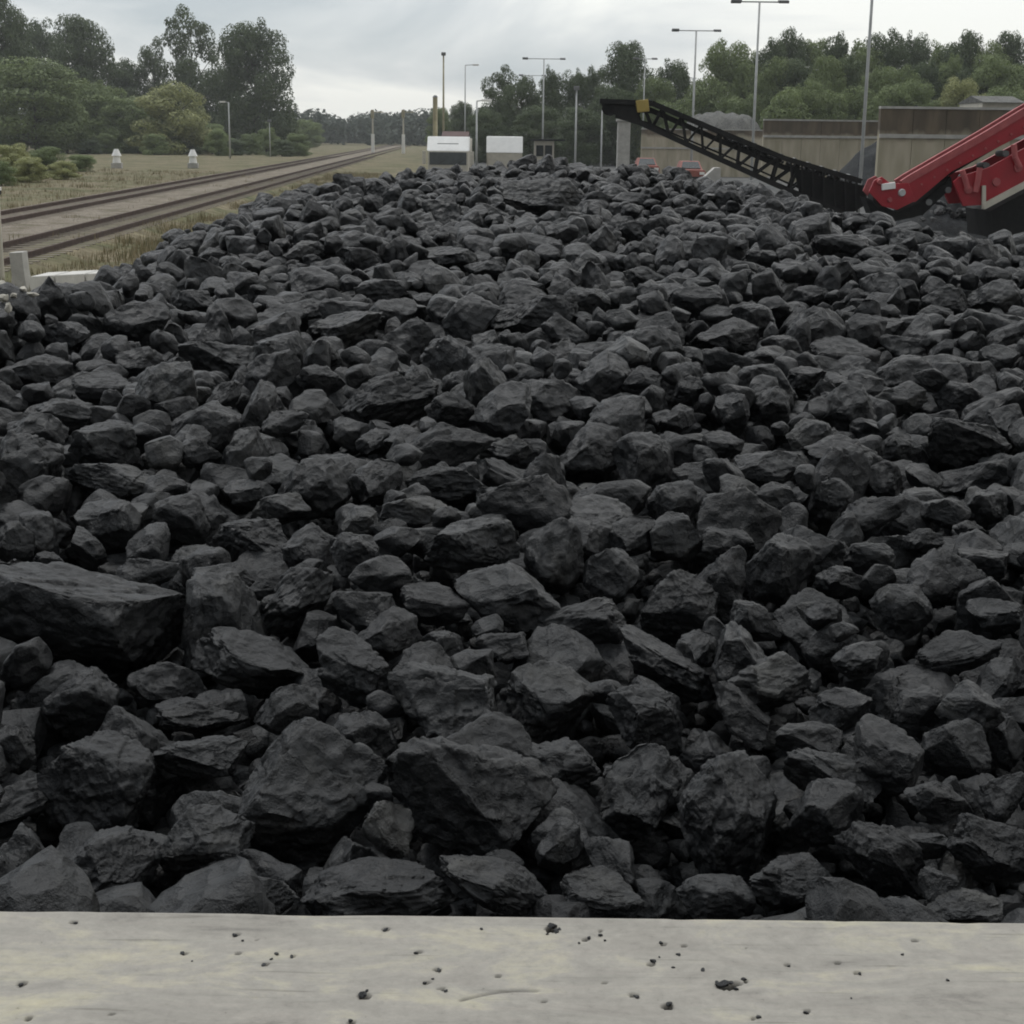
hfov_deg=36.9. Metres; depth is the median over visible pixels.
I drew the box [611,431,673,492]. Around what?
coal lump
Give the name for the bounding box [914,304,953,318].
coal lump
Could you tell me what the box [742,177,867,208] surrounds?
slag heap
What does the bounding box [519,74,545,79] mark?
lamp post
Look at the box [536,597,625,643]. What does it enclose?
coal lump
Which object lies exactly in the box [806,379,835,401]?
coal lump
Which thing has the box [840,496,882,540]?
coal lump
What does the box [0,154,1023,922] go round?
coal heap
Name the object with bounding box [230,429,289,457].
coal lump
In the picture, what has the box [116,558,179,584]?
coal lump
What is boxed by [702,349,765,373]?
coal lump
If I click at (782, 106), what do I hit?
tree
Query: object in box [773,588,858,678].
coal lump
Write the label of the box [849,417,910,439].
coal lump
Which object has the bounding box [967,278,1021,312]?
coal lump
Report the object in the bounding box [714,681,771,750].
coal lump
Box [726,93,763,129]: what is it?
tree
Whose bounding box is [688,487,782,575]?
coal lump
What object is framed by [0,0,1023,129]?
sky
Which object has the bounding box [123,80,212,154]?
tree
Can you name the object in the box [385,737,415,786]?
coal lump
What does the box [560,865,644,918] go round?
coal lump
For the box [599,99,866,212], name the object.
conveyor
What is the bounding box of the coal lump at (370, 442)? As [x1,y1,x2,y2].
[355,427,390,454]
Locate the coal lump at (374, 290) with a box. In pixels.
[354,278,412,302]
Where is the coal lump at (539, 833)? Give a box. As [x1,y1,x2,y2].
[523,806,590,875]
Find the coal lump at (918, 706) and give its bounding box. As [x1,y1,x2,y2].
[894,684,943,726]
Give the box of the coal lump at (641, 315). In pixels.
[636,312,652,319]
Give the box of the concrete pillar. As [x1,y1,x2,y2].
[616,119,630,167]
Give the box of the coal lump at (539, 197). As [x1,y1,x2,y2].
[494,178,584,216]
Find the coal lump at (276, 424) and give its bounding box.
[261,410,308,437]
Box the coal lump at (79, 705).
[42,666,119,741]
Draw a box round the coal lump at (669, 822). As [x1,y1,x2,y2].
[654,809,683,838]
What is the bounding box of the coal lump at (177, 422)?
[170,400,220,436]
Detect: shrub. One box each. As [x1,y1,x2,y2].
[0,142,32,175]
[0,161,19,185]
[11,156,51,182]
[28,146,67,174]
[45,160,80,179]
[65,154,96,171]
[76,139,103,153]
[96,133,122,153]
[109,127,135,153]
[138,133,170,154]
[157,128,186,154]
[182,140,201,153]
[202,127,233,155]
[227,139,249,155]
[237,133,264,154]
[257,127,279,154]
[265,139,295,156]
[287,133,312,155]
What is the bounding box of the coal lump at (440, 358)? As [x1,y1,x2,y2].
[419,335,465,379]
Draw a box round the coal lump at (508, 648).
[475,632,528,664]
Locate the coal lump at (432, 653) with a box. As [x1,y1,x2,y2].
[388,641,454,695]
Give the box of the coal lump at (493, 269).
[464,260,505,281]
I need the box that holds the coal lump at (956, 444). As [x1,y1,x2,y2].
[928,417,1011,469]
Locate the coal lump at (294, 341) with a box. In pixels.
[253,330,307,368]
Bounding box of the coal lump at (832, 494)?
[811,478,853,511]
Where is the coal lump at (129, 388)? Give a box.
[122,382,152,409]
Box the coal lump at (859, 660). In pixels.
[831,641,883,678]
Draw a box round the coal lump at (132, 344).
[92,341,140,379]
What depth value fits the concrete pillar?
67.80 m
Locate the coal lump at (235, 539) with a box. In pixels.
[208,517,286,561]
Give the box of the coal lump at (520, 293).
[503,284,546,304]
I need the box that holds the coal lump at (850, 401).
[820,380,876,431]
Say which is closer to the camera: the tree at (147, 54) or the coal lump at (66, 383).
the coal lump at (66, 383)
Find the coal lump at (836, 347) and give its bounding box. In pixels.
[807,336,881,363]
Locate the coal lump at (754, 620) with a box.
[730,599,780,641]
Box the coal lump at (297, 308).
[257,303,304,321]
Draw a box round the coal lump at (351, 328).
[308,311,384,348]
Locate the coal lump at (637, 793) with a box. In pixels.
[596,743,681,840]
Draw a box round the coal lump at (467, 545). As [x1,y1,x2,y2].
[423,517,519,572]
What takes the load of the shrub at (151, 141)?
on the ground at (394, 164)
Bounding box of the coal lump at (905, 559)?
[862,535,920,568]
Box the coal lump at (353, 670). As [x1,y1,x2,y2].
[316,626,390,708]
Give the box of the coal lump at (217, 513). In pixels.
[149,489,239,561]
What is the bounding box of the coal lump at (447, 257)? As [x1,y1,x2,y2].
[426,246,476,271]
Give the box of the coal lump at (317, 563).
[274,558,332,592]
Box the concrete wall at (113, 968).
[0,911,1023,1023]
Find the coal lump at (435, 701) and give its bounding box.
[387,661,496,738]
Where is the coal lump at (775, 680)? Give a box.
[727,651,812,711]
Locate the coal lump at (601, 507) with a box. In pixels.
[569,494,633,523]
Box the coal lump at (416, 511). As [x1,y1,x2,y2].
[379,495,446,527]
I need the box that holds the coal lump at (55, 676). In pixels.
[9,660,86,759]
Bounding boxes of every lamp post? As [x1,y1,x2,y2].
[219,101,230,158]
[268,120,270,156]
[441,52,445,131]
[464,64,478,131]
[475,99,491,165]
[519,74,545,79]
[522,57,565,138]
[574,86,579,162]
[600,111,602,167]
[633,57,657,127]
[672,28,720,160]
[731,0,788,179]
[858,0,872,212]
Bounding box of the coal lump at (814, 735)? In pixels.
[774,721,842,756]
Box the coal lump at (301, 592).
[262,566,335,635]
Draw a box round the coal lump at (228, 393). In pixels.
[212,381,242,406]
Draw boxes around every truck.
[422,136,473,171]
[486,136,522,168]
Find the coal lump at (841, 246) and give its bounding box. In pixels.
[809,234,869,258]
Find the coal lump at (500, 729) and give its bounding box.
[445,712,533,757]
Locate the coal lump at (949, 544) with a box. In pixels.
[922,538,1007,565]
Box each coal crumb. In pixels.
[358,991,366,998]
[547,923,556,928]
[715,980,728,988]
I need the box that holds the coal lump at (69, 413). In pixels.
[35,398,91,426]
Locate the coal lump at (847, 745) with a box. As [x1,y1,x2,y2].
[838,735,854,756]
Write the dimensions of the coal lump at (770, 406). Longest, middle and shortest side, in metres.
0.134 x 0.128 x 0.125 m
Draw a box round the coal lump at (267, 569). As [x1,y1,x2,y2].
[233,548,287,613]
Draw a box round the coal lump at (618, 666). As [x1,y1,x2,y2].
[594,642,637,685]
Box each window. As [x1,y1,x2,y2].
[536,145,542,155]
[545,145,551,154]
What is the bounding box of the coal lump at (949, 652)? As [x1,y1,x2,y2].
[915,630,1001,675]
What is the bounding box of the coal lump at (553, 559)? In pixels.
[523,517,584,594]
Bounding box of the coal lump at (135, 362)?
[114,346,163,378]
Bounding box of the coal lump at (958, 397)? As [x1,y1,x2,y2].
[932,381,983,419]
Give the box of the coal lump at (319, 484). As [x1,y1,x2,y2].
[277,455,352,519]
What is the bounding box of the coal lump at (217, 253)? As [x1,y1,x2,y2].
[198,247,227,259]
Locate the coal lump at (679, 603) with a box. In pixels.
[639,569,719,644]
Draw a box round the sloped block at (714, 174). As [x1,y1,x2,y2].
[703,167,720,181]
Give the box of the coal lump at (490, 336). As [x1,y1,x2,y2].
[471,330,500,346]
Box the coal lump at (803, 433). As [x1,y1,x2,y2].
[786,418,835,454]
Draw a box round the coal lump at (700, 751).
[679,730,732,774]
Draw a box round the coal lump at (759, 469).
[733,450,805,488]
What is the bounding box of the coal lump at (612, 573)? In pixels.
[583,547,638,603]
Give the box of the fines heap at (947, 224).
[896,195,987,238]
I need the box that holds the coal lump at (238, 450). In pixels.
[221,429,270,469]
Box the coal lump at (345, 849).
[323,836,370,869]
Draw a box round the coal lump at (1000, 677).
[976,657,1023,698]
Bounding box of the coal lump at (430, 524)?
[422,506,460,527]
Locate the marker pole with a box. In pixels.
[433,95,437,135]
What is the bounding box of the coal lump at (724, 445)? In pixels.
[701,430,744,459]
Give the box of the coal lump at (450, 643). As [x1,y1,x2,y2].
[422,630,463,656]
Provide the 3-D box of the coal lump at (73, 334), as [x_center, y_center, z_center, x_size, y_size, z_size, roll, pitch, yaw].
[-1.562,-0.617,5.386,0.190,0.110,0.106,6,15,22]
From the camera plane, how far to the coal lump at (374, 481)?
3.55 m
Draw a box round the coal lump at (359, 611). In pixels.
[332,588,397,631]
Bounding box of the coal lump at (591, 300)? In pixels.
[564,287,610,314]
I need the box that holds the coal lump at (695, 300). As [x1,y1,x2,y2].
[667,285,722,316]
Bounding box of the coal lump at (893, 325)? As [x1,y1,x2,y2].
[844,316,904,349]
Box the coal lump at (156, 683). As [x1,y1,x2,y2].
[127,661,207,704]
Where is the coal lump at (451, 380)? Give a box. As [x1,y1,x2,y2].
[441,370,466,392]
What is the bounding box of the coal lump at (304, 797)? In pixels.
[237,717,386,866]
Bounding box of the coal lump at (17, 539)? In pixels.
[0,521,35,562]
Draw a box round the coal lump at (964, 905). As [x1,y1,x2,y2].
[926,887,1003,923]
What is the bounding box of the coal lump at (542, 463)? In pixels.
[523,452,572,499]
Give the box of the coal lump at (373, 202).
[364,194,382,212]
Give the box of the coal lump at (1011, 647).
[958,638,1023,696]
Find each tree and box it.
[0,0,41,150]
[0,51,17,135]
[0,56,104,152]
[18,17,65,147]
[33,90,95,152]
[45,13,123,145]
[72,79,132,146]
[90,96,162,153]
[101,58,156,134]
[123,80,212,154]
[136,36,169,122]
[150,3,223,140]
[197,122,234,153]
[201,16,300,151]
[201,67,253,144]
[265,121,302,138]
[297,119,325,147]
[424,108,452,151]
[448,100,475,142]
[466,108,505,162]
[479,64,515,149]
[496,74,541,155]
[509,105,564,158]
[532,64,567,155]
[550,107,610,165]
[559,67,593,162]
[581,66,610,157]
[587,82,644,165]
[595,40,660,162]
[631,76,676,163]
[640,97,691,156]
[655,58,694,113]
[683,76,733,121]
[695,37,752,101]
[726,50,763,113]
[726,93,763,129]
[745,36,787,111]
[746,55,803,122]
[760,87,814,129]
[766,57,817,107]
[778,26,810,69]
[788,79,830,119]
[804,38,830,68]
[807,55,846,97]
[810,89,848,119]
[819,30,848,71]
[836,53,864,106]
[838,38,885,90]
[839,85,876,119]
[855,65,897,96]
[858,85,903,119]
[862,28,911,77]
[883,64,929,105]
[891,76,935,106]
[899,30,933,72]
[906,57,946,106]
[926,97,945,106]
[927,38,949,75]
[933,75,987,106]
[935,29,984,97]
[935,53,962,100]
[955,65,988,95]
[967,53,1023,94]
[968,39,1013,86]
[986,84,1023,100]
[992,63,1023,93]
[995,30,1023,65]
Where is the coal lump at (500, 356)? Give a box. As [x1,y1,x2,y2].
[461,343,515,381]
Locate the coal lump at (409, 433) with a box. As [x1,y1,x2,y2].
[383,424,420,450]
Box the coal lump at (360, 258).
[335,246,382,270]
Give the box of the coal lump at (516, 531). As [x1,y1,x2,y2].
[475,487,517,535]
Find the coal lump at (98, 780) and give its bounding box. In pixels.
[36,730,155,832]
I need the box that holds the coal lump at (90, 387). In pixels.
[71,371,131,404]
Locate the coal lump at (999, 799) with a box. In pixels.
[977,770,1023,823]
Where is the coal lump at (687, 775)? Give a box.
[602,756,693,810]
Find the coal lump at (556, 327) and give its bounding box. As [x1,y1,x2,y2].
[540,312,589,344]
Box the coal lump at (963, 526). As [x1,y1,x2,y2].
[952,520,986,534]
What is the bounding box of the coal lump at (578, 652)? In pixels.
[504,623,605,740]
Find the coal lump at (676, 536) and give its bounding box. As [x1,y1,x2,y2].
[650,511,702,562]
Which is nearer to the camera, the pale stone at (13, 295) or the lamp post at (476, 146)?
the pale stone at (13, 295)
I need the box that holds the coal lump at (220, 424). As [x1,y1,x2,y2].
[176,402,241,454]
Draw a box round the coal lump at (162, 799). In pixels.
[97,705,179,826]
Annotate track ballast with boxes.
[0,145,406,241]
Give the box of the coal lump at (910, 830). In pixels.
[896,825,940,868]
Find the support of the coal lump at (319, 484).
on the coal heap at (250, 276)
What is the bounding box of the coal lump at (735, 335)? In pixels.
[689,317,760,353]
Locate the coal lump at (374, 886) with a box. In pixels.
[300,856,457,915]
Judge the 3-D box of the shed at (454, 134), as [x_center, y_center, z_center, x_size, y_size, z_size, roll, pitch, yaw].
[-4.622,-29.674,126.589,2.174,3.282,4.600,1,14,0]
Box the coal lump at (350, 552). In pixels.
[330,532,378,577]
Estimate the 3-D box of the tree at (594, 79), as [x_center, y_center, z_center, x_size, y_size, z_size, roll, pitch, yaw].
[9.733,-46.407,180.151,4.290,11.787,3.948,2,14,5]
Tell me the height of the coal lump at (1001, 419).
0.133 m
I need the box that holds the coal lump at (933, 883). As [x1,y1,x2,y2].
[918,866,960,903]
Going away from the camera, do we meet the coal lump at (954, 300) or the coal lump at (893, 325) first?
the coal lump at (893, 325)
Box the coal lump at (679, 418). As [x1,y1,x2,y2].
[657,403,696,433]
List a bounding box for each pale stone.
[0,294,8,302]
[5,302,11,312]
[10,293,16,297]
[20,286,26,291]
[27,292,38,297]
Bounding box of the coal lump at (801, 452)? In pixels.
[791,450,812,481]
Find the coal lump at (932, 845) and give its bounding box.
[908,833,947,859]
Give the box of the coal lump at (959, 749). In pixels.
[921,718,991,780]
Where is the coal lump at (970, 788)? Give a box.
[943,773,1023,834]
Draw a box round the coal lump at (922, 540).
[900,528,944,553]
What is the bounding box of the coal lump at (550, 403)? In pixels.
[521,378,580,431]
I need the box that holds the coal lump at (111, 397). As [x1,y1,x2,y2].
[99,389,122,406]
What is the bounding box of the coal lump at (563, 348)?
[544,337,575,371]
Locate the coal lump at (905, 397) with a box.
[875,381,927,417]
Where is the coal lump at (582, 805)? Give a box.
[518,778,623,864]
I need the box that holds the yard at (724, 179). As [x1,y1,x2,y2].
[470,156,864,212]
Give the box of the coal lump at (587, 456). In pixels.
[560,422,621,485]
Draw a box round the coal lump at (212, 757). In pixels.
[153,735,248,778]
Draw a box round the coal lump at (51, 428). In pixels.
[7,412,68,445]
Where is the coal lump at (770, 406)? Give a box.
[749,386,790,428]
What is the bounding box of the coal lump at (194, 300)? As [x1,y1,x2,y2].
[173,289,211,312]
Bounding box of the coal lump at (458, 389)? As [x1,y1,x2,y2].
[450,382,466,399]
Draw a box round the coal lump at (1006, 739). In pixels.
[988,711,1023,771]
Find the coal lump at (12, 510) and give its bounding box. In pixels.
[0,500,71,544]
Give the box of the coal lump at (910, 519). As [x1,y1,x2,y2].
[880,493,934,535]
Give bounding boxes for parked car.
[635,158,659,172]
[677,161,705,179]
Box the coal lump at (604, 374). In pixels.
[574,350,630,401]
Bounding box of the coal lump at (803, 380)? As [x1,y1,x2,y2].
[786,366,826,394]
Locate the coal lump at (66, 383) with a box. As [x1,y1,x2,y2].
[52,372,98,405]
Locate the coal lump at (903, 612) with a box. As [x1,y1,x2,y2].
[868,584,933,640]
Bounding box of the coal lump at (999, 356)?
[972,344,1020,371]
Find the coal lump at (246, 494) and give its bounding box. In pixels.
[223,479,274,511]
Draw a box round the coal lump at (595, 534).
[568,517,612,563]
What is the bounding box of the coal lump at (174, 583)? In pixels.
[160,544,209,594]
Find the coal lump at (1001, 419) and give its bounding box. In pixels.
[985,403,1022,445]
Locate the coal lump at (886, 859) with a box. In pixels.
[833,821,926,900]
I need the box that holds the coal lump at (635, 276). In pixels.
[622,266,665,287]
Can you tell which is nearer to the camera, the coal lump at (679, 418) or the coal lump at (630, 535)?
the coal lump at (630, 535)
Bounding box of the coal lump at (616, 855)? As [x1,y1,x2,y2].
[583,836,638,892]
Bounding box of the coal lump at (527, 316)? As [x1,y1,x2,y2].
[490,294,579,333]
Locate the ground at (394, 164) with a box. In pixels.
[0,142,474,291]
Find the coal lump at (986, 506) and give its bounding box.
[966,489,1007,523]
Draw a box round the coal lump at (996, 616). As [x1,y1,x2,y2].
[965,597,1023,634]
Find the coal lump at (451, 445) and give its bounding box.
[410,422,495,469]
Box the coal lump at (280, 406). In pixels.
[243,395,287,412]
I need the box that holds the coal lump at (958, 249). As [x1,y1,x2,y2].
[917,239,975,259]
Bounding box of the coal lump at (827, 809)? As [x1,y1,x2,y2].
[787,778,864,846]
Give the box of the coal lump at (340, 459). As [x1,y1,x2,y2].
[299,453,355,518]
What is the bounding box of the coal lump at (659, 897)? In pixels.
[635,877,679,918]
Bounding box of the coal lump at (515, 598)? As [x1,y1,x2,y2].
[454,562,560,633]
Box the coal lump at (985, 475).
[937,458,1010,496]
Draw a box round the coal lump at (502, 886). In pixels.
[440,854,547,916]
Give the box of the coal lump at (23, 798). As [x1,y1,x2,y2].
[0,777,47,825]
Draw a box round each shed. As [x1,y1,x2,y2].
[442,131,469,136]
[958,96,1023,107]
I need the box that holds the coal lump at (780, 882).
[749,852,831,909]
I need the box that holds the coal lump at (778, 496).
[755,481,798,510]
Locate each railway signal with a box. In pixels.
[371,110,382,152]
[402,110,413,152]
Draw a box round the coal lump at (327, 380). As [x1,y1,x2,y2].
[295,364,345,397]
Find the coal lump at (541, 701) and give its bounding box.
[496,660,593,743]
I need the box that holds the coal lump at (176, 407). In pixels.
[152,396,198,421]
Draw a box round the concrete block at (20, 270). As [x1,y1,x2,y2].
[9,251,30,290]
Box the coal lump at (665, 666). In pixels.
[619,624,714,703]
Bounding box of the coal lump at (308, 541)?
[280,522,334,568]
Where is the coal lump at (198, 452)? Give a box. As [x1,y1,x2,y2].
[182,436,222,471]
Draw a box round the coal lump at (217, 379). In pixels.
[194,370,225,404]
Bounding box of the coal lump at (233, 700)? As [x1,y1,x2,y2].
[192,688,250,739]
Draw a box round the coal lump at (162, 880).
[142,830,179,898]
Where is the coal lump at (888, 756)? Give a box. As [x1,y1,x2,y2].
[853,713,924,802]
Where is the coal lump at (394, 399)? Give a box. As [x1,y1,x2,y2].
[340,372,435,426]
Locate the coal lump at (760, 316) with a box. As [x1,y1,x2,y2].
[731,303,775,330]
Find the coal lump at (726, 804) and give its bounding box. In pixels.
[677,750,777,881]
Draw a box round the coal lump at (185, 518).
[152,492,210,552]
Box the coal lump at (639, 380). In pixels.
[621,365,662,395]
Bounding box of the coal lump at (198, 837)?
[160,804,254,879]
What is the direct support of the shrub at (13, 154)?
on the ground at (394, 164)
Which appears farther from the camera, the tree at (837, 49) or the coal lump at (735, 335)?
the tree at (837, 49)
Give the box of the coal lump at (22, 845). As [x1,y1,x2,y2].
[1,822,44,866]
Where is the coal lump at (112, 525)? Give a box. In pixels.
[73,498,141,553]
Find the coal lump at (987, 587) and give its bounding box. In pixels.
[955,576,1022,639]
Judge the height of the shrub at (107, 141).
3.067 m
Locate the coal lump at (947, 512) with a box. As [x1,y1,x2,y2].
[920,497,970,528]
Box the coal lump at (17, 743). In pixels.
[0,724,35,774]
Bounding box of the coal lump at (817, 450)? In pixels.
[804,434,884,465]
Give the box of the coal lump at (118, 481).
[66,463,149,498]
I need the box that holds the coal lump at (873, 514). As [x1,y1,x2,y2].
[841,496,909,534]
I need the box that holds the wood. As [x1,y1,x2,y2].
[179,96,520,145]
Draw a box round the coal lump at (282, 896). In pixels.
[258,876,300,914]
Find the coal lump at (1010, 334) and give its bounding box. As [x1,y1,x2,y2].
[985,320,1023,345]
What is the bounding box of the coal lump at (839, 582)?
[812,565,862,599]
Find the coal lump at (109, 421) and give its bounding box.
[79,419,140,454]
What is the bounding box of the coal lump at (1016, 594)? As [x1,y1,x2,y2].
[1001,584,1023,640]
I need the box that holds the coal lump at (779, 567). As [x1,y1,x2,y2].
[745,533,815,605]
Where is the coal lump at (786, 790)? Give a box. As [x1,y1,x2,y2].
[762,771,805,853]
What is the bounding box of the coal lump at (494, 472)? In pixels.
[474,457,524,486]
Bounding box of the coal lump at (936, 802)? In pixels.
[904,780,972,824]
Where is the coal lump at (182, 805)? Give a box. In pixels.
[169,790,252,848]
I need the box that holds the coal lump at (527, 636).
[525,632,531,640]
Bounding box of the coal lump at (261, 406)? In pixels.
[240,379,276,427]
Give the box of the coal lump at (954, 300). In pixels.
[918,286,970,314]
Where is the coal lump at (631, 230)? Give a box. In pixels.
[615,220,646,243]
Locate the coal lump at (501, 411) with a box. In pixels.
[469,381,531,438]
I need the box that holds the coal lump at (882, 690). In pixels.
[859,664,955,740]
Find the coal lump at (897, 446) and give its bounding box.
[881,431,928,462]
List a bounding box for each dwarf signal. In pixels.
[111,149,122,167]
[187,149,198,167]
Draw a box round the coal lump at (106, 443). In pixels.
[68,424,139,463]
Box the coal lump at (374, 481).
[348,458,402,503]
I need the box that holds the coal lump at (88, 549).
[70,526,107,567]
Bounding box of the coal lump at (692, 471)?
[671,461,714,493]
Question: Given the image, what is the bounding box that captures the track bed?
[3,145,413,281]
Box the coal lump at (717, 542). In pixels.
[699,526,756,559]
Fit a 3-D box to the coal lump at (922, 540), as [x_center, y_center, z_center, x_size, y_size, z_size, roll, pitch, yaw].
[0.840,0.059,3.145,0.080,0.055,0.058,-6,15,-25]
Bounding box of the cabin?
[531,139,564,160]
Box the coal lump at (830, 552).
[766,524,845,594]
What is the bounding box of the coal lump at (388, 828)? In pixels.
[362,800,414,858]
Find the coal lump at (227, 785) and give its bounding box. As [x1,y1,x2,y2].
[175,776,242,799]
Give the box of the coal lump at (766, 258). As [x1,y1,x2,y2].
[741,250,780,267]
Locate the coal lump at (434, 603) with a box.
[400,581,469,626]
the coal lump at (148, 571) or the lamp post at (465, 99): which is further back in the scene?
the lamp post at (465, 99)
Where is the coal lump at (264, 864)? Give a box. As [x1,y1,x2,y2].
[236,849,305,897]
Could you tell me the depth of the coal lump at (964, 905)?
1.70 m
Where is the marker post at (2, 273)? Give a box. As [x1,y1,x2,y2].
[0,186,4,279]
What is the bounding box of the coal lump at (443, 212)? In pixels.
[422,199,461,224]
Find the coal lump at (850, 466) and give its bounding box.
[804,446,872,527]
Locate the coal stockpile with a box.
[839,105,916,184]
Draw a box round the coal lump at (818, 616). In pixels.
[796,600,841,630]
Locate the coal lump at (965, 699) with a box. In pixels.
[935,679,1004,733]
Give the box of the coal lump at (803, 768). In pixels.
[782,747,882,808]
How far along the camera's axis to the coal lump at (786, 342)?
5.35 m
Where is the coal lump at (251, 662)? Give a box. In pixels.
[191,626,309,698]
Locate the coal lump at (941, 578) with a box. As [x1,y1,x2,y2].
[906,548,986,608]
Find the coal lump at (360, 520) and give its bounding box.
[340,505,378,534]
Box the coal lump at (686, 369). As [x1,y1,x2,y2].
[660,361,702,409]
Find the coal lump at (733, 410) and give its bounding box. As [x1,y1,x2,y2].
[714,392,749,437]
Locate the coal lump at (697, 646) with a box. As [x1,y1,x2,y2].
[675,629,716,667]
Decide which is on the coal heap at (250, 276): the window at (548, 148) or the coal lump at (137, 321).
the coal lump at (137, 321)
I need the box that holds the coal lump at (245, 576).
[192,562,254,586]
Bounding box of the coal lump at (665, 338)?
[615,325,684,374]
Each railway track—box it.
[1,145,394,226]
[3,145,411,271]
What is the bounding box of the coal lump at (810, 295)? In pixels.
[785,285,828,305]
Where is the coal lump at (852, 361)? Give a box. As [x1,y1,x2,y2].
[838,355,881,372]
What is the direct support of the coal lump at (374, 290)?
on the coal heap at (250, 276)
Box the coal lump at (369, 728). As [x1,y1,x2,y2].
[332,710,395,761]
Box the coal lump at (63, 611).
[0,559,185,672]
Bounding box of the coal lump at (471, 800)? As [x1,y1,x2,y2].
[389,736,558,855]
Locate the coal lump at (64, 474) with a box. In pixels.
[62,467,66,478]
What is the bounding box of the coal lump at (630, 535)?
[609,515,655,556]
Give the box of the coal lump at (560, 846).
[535,817,583,870]
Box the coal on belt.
[718,136,852,182]
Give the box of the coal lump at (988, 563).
[957,547,1009,580]
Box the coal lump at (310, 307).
[295,298,321,323]
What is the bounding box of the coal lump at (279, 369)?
[245,349,304,397]
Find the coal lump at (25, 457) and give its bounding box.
[0,429,65,503]
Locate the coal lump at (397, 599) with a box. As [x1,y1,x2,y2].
[390,576,421,608]
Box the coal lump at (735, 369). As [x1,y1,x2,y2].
[708,365,741,430]
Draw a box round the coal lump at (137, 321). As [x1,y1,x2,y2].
[103,300,171,346]
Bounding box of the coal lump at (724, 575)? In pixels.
[697,545,747,624]
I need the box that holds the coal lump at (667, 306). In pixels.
[638,301,685,328]
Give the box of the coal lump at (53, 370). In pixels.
[2,354,73,390]
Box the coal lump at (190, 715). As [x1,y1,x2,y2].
[154,697,250,734]
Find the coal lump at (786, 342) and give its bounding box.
[760,335,802,353]
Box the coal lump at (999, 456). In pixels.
[978,453,1012,462]
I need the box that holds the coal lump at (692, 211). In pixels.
[674,204,703,219]
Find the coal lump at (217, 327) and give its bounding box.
[195,305,233,344]
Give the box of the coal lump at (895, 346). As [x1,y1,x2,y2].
[879,334,926,357]
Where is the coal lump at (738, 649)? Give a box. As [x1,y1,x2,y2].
[711,621,766,681]
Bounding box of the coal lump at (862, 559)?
[843,543,895,575]
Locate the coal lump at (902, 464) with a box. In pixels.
[885,459,912,493]
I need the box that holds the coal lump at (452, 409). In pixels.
[424,391,476,429]
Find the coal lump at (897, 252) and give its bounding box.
[873,243,909,262]
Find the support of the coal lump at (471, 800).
on the coal heap at (250, 276)
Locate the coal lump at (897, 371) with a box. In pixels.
[876,354,931,391]
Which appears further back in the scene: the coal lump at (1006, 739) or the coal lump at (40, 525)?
the coal lump at (40, 525)
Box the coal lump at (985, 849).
[946,813,1023,882]
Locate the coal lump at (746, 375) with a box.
[737,364,797,422]
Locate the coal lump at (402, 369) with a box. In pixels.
[398,361,407,375]
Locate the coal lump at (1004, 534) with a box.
[989,512,1023,574]
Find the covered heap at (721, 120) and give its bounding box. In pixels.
[685,111,760,129]
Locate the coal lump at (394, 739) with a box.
[389,730,397,750]
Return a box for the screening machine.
[860,103,1023,236]
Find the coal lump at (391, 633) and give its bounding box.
[358,606,422,661]
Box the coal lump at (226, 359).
[178,341,253,380]
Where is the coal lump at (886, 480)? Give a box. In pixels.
[864,461,903,497]
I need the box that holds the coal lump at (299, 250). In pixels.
[282,240,324,263]
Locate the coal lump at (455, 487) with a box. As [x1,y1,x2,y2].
[404,466,488,507]
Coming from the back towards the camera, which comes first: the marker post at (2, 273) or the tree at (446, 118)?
the tree at (446, 118)
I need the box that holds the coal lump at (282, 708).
[253,684,318,734]
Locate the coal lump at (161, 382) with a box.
[135,361,197,408]
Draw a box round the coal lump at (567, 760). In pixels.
[530,737,600,790]
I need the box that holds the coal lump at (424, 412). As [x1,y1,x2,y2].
[406,379,438,424]
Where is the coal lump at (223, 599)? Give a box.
[181,571,267,687]
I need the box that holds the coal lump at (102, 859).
[69,825,161,892]
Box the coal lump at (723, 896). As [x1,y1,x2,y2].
[675,873,756,919]
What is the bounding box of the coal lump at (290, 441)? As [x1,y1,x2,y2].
[276,419,329,452]
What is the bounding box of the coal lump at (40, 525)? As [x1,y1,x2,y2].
[19,510,58,561]
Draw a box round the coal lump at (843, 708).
[808,687,872,730]
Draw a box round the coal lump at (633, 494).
[573,479,651,515]
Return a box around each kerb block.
[30,271,68,290]
[55,270,97,283]
[86,271,97,280]
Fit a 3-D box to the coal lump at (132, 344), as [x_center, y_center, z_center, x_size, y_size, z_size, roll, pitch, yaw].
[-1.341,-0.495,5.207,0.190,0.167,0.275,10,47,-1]
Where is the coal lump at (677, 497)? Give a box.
[646,480,698,520]
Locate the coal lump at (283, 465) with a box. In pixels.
[260,453,297,493]
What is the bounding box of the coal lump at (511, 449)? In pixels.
[478,435,532,464]
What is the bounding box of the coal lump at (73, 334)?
[41,321,90,351]
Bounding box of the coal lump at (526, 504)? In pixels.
[476,474,572,532]
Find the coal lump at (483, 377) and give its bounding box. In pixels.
[463,357,505,407]
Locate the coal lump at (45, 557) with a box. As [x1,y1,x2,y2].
[33,551,64,563]
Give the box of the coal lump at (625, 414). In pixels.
[587,395,645,435]
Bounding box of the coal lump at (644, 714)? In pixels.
[605,684,682,755]
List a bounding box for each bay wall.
[641,128,762,176]
[761,119,877,181]
[875,106,1023,181]
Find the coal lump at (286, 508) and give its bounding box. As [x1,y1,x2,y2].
[250,492,311,524]
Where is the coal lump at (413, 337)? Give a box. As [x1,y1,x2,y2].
[383,317,434,364]
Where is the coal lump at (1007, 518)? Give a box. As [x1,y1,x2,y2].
[988,515,1012,535]
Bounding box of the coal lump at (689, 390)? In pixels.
[673,375,705,406]

